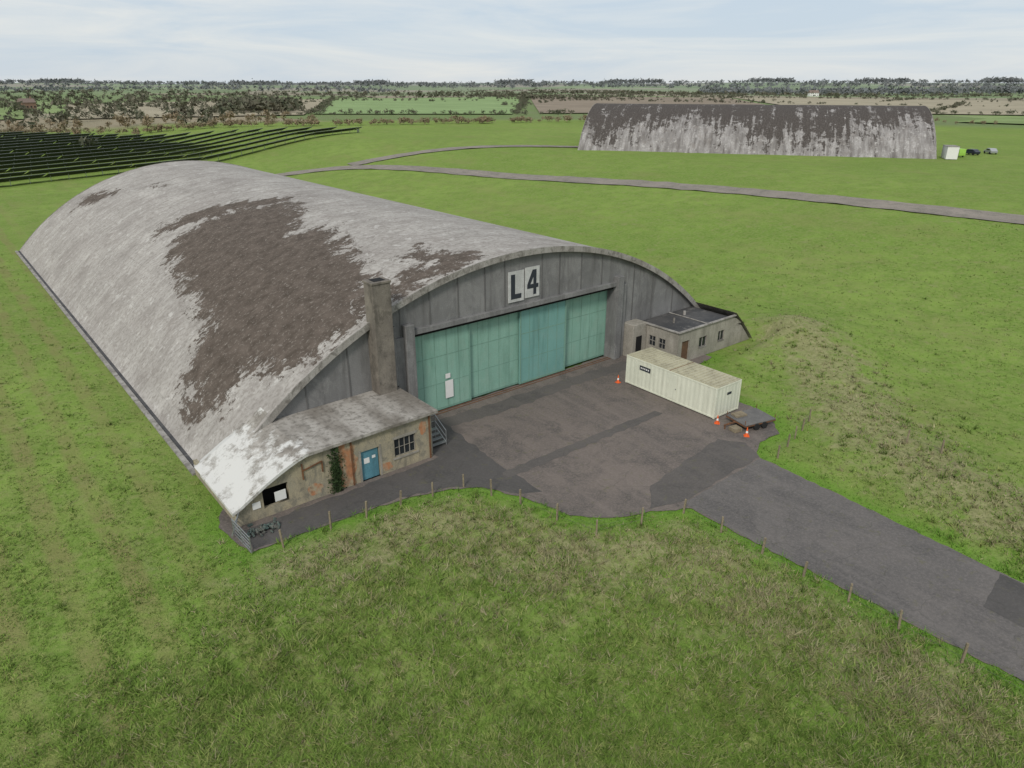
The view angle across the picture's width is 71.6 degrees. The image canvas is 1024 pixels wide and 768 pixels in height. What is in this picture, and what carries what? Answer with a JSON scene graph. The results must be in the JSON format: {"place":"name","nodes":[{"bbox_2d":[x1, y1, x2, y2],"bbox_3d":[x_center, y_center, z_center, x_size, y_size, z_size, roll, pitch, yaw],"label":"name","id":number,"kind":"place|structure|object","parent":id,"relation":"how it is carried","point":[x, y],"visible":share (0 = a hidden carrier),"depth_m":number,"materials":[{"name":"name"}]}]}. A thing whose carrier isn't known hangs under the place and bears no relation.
{"place":"outdoors","nodes":[
{"label":"outdoors","id":0,"kind":"place"},
{"bbox_2d":[0,106,23,118],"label":"crop field","id":1,"kind":"structure","parent":0,"point":[2,112],"depth_m":442.82,"materials":[{"name":"green plant"}]},
{"bbox_2d":[67,99,324,118],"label":"stubble field","id":2,"kind":"structure","parent":0,"point":[151,111],"depth_m":475.12,"materials":[{"name":"plant"}]},
{"bbox_2d":[315,97,519,113],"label":"crop field","id":3,"kind":"structure","parent":0,"point":[438,105],"depth_m":608.10,"materials":[{"name":"green plant"}]},
{"bbox_2d":[347,145,577,165],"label":"perimeter track","id":4,"kind":"structure","parent":0,"point":[401,155],"depth_m":213.67,"materials":[{"name":"grey asphalt"}]},
{"bbox_2d":[0,82,1023,767],"bbox_3d":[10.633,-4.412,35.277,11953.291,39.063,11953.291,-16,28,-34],"label":"ground","id":5,"kind":"structure","parent":0,"point":[708,230],"depth_m":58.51,"materials":[{"name":"green plant"}]},
{"bbox_2d":[17,97,36,108],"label":"farmhouse","id":6,"kind":"object","parent":5,"relation":"on","point":[29,102],"visible":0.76,"depth_m":537.95,"materials":[{"name":"brick"}]},
{"bbox_2d":[0,109,315,132],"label":"scrub woodland","id":7,"kind":"object","parent":5,"relation":"on","point":[121,119],"visible":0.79,"depth_m":332.08,"materials":[{"name":"green plant"}]},
{"bbox_2d":[0,127,360,184],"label":"solar farm","id":8,"kind":"object","parent":5,"relation":"on","point":[20,145],"visible":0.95,"depth_m":238.98,"materials":[{"name":"black glass"}]},
{"bbox_2d":[238,517,290,545],"bbox_3d":[-14.874,8.476,41.976,1.901,0.475,3.076,16,28,33],"label":"rubble heap","id":9,"kind":"object","parent":5,"relation":"on","point":[265,527],"visible":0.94,"depth_m":41.79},
{"bbox_2d":[0,114,586,134],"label":"hedgerow","id":10,"kind":"object","parent":5,"relation":"on","point":[160,127],"visible":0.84,"depth_m":317.23,"materials":[{"name":"green plant"}]},
{"bbox_2d":[15,160,751,526],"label":"aircraft hangar","id":11,"kind":"structure","parent":5,"relation":"on","point":[261,344],"depth_m":60.25,"materials":[{"name":"concrete"}]},
{"bbox_2d":[232,512,239,536],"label":"metal gate","id":12,"kind":"structure","parent":11,"relation":"attached to","point":[236,519],"depth_m":41.32,"materials":[{"name":"metal"}]},
{"bbox_2d":[231,518,251,553],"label":"metal gate","id":13,"kind":"structure","parent":12,"relation":"attached to","point":[249,542],"depth_m":40.17,"materials":[{"name":"metal"}]},
{"bbox_2d":[326,447,346,493],"bbox_3d":[-11.183,5.544,45.289,1.577,3.384,0.599,-18,29,-36],"label":"ivy","id":14,"kind":"object","parent":11,"relation":"attached to","point":[336,475],"visible":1,"depth_m":45.30,"materials":[{"name":"green plant"}]},
{"bbox_2d":[361,447,379,479],"bbox_3d":[-9.437,5.265,47.143,1.250,2.150,0.050,-18,29,-36],"label":"annexe door","id":15,"kind":"structure","parent":11,"relation":"in","point":[371,469],"depth_m":47.17,"materials":[{"name":"blue paint"}]},
{"bbox_2d":[394,434,413,455],"bbox_3d":[-7.388,4.117,48.525,1.700,1.350,0.020,-18,29,-36],"label":"annexe window glass","id":16,"kind":"structure","parent":11,"relation":"in","point":[396,444],"depth_m":48.54,"materials":[{"name":"grey glass"}]},
{"bbox_2d":[394,434,414,455],"bbox_3d":[-7.350,4.135,48.482,1.644,1.330,0.060,-18,29,-36],"label":"annexe window frame","id":17,"kind":"structure","parent":11,"relation":"in","point":[413,434],"depth_m":48.60,"materials":[{"name":"grey metal"}]},
{"bbox_2d":[415,324,469,408],"bbox_3d":[-5.610,-1.185,56.105,5.620,6.880,0.120,-18,29,-36],"label":"door leaf","id":18,"kind":"structure","parent":11,"relation":"in","point":[456,366],"depth_m":56.08,"materials":[{"name":"green paint"}]},
{"bbox_2d":[470,312,517,395],"bbox_3d":[-1.567,-2.596,59.445,5.470,6.880,0.120,-18,29,-36],"label":"door leaf","id":19,"kind":"structure","parent":11,"relation":"in","point":[503,350],"depth_m":59.48,"materials":[{"name":"green paint"}]},
{"bbox_2d":[519,301,564,381],"bbox_3d":[2.696,-3.826,62.356,5.370,6.880,0.120,-18,29,-36],"label":"door leaf","id":20,"kind":"structure","parent":11,"relation":"in","point":[539,317],"depth_m":62.24,"materials":[{"name":"teal paint"}]},
{"bbox_2d":[565,291,605,364],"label":"door leaf","id":21,"kind":"structure","parent":11,"relation":"in","point":[581,346],"depth_m":66.02,"materials":[{"name":"green paint"}]},
{"bbox_2d":[635,335,641,351],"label":"side block doorway","id":22,"kind":"structure","parent":11,"relation":"in","point":[638,339],"depth_m":68.15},
{"bbox_2d":[681,340,687,358],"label":"side block door","id":23,"kind":"structure","parent":11,"relation":"in","point":[684,344],"depth_m":66.95,"materials":[{"name":"brown wood"}]},
{"bbox_2d":[649,330,723,348],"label":"side block window frames","id":24,"kind":"structure","parent":11,"relation":"in","point":[723,330],"depth_m":68.46,"materials":[{"name":"metal"}]},
{"bbox_2d":[650,330,722,348],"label":"side block window glass","id":25,"kind":"structure","parent":11,"relation":"in","point":[700,339],"depth_m":68.37,"materials":[{"name":"grey glass"}]},
{"bbox_2d":[0,87,1023,149],"bbox_3d":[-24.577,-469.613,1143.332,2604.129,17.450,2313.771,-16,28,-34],"label":"distant trees","id":26,"kind":"object","parent":5,"relation":"on","point":[245,101],"visible":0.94,"depth_m":686.98,"materials":[{"name":"green plant"}]},
{"bbox_2d":[0,76,1023,94],"bbox_3d":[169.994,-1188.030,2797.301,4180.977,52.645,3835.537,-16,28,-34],"label":"distant woodland","id":27,"kind":"object","parent":5,"relation":"on","point":[944,88],"visible":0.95,"depth_m":2100.33,"materials":[{"name":"green plant"}]},
{"bbox_2d":[70,93,1023,119],"bbox_3d":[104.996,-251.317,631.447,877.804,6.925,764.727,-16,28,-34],"label":"hedgerow","id":28,"kind":"object","parent":5,"relation":"on","point":[327,102],"visible":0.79,"depth_m":451.55,"materials":[{"name":"green plant"}]},
{"bbox_2d":[219,355,1015,676],"bbox_3d":[15.793,10.588,37.333,46.687,0.001,63.676,-16,28,-34],"label":"asphalt apron","id":29,"kind":"object","parent":5,"relation":"on","point":[615,475],"visible":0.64,"depth_m":52.51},
{"bbox_2d":[240,420,541,548],"bbox_3d":[-8.720,6.851,46.155,17.494,0.001,13.325,-16,28,-34],"label":"asphalt patch","id":30,"kind":"object","parent":29,"relation":"on","point":[458,454],"visible":0.83,"depth_m":46.72,"materials":[{"name":"grey asphalt"}]},
{"bbox_2d":[431,414,446,449],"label":"steel steps","id":31,"kind":"structure","parent":30,"relation":"on","point":[437,438],"depth_m":51.87,"materials":[{"name":"grey metal"}]},
{"bbox_2d":[440,360,626,425],"bbox_3d":[3.189,0.550,61.072,21.865,0.001,2.245,-17,28,-35],"label":"asphalt patch","id":32,"kind":"object","parent":29,"relation":"on","point":[513,401],"visible":0.91,"depth_m":59.69,"materials":[{"name":"grey asphalt"}]},
{"bbox_2d":[502,411,661,480],"bbox_3d":[5.456,4.284,52.225,16.513,0.001,1.141,-17,28,-35],"label":"asphalt patch","id":33,"kind":"object","parent":29,"relation":"on","point":[544,459],"visible":1,"depth_m":51.61,"materials":[{"name":"grey asphalt"}]},
{"bbox_2d":[625,347,741,418],"bbox_3d":[14.129,-0.265,59.541,3.170,2.710,9.550,-17,28,-34],"label":"site container","id":34,"kind":"object","parent":29,"relation":"on","point":[706,391],"visible":1,"depth_m":57.94,"materials":[{"name":"beige metal"}]},
{"bbox_2d":[667,374,677,399],"bbox_3d":[13.184,0.245,58.321,0.015,2.100,0.860,-17,28,-34],"label":"personnel door","id":35,"kind":"structure","parent":34,"relation":"in","point":[672,385],"depth_m":58.30,"materials":[{"name":"beige paint"}]},
{"bbox_2d":[650,439,758,507],"bbox_3d":[12.700,5.947,48.288,12.331,0.001,3.549,-20,30,-39],"label":"asphalt patch","id":36,"kind":"object","parent":29,"relation":"on","point":[708,465],"visible":0.99,"depth_m":48.28,"materials":[{"name":"grey asphalt"}]},
{"bbox_2d":[724,405,775,432],"bbox_3d":[18.004,2.712,54.821,4.103,0.900,2.400,-10,25,-23],"label":"flat trailer","id":37,"kind":"object","parent":29,"relation":"on","point":[755,417],"visible":1,"depth_m":54.55,"materials":[{"name":"metal"}]},
{"bbox_2d":[278,474,1023,687],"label":"wire fence","id":38,"kind":"object","parent":5,"relation":"on","point":[762,552],"visible":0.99,"depth_m":41.32,"materials":[{"name":"brown wood"}]},
{"bbox_2d":[578,103,936,158],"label":"aircraft hangar","id":39,"kind":"structure","parent":5,"relation":"on","point":[880,131],"depth_m":195.92,"materials":[{"name":"concrete"}]},
{"bbox_2d":[777,409,811,457],"bbox_3d":[20.833,3.685,52.309,0.198,1.562,6.938,17,28,35],"label":"wire fence","id":40,"kind":"object","parent":5,"relation":"on","point":[790,436],"visible":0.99,"depth_m":52.36,"materials":[{"name":"brown wood"}]},
{"bbox_2d":[807,90,818,95],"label":"farmhouse","id":41,"kind":"object","parent":5,"relation":"on","point":[815,93],"visible":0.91,"depth_m":1092.99,"materials":[{"name":"white paint"}]},
{"bbox_2d":[906,430,944,453],"bbox_3d":[29.136,4.156,50.108,2.369,1.345,0.192,19,29,38],"label":"wire fence","id":42,"kind":"object","parent":5,"relation":"on","point":[942,446],"visible":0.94,"depth_m":49.65,"materials":[{"name":"brown wood"}]},
{"bbox_2d":[941,145,959,159],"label":"portable cabin","id":43,"kind":"object","parent":5,"relation":"on","point":[950,151],"visible":1,"depth_m":177.59,"materials":[{"name":"white paint"}]},
{"bbox_2d":[958,148,965,156],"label":"parked van","id":44,"kind":"object","parent":5,"relation":"on","point":[962,152],"visible":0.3,"depth_m":182.86,"materials":[{"name":"paint"}]},
{"bbox_2d":[934,118,997,124],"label":"hedgerow","id":45,"kind":"object","parent":5,"relation":"on","point":[972,122],"visible":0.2,"depth_m":332.95,"materials":[{"name":"green plant"}]},
{"bbox_2d":[966,149,980,154],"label":"parked car","id":46,"kind":"object","parent":5,"relation":"on","point":[973,151],"visible":0.81,"depth_m":188.71,"materials":[{"name":"paint"}]},
{"bbox_2d":[983,148,997,153],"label":"parked car","id":47,"kind":"object","parent":5,"relation":"on","point":[991,150],"visible":1,"depth_m":191.10,"materials":[{"name":"silver metal"}]},
{"bbox_2d":[0,0,1023,83],"label":"sky","id":48,"kind":"structure","parent":0,"point":[439,41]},
{"bbox_2d":[531,97,765,112],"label":"ploughed field","id":49,"kind":"structure","parent":0,"point":[580,106],"depth_m":698.43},
{"bbox_2d":[277,165,1023,223],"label":"perimeter track","id":50,"kind":"structure","parent":0,"point":[950,211],"depth_m":140.05,"materials":[{"name":"grey asphalt"}]},
{"bbox_2d":[686,459,1023,680],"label":"road","id":51,"kind":"structure","parent":0,"point":[917,578],"depth_m":39.77,"materials":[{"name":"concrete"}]},
{"bbox_2d":[983,574,1023,626],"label":"asphalt patch","id":52,"kind":"object","parent":51,"relation":"on","point":[1005,598],"visible":1,"depth_m":36.22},
{"bbox_2d":[734,97,1023,114],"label":"pasture field","id":53,"kind":"structure","parent":0,"point":[988,107],"depth_m":658.67,"materials":[{"name":"beige plant"}]},
{"bbox_2d":[955,116,1023,123],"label":"crop field","id":54,"kind":"structure","parent":0,"point":[1017,120],"depth_m":357.70,"materials":[{"name":"green plant"}]}
]}

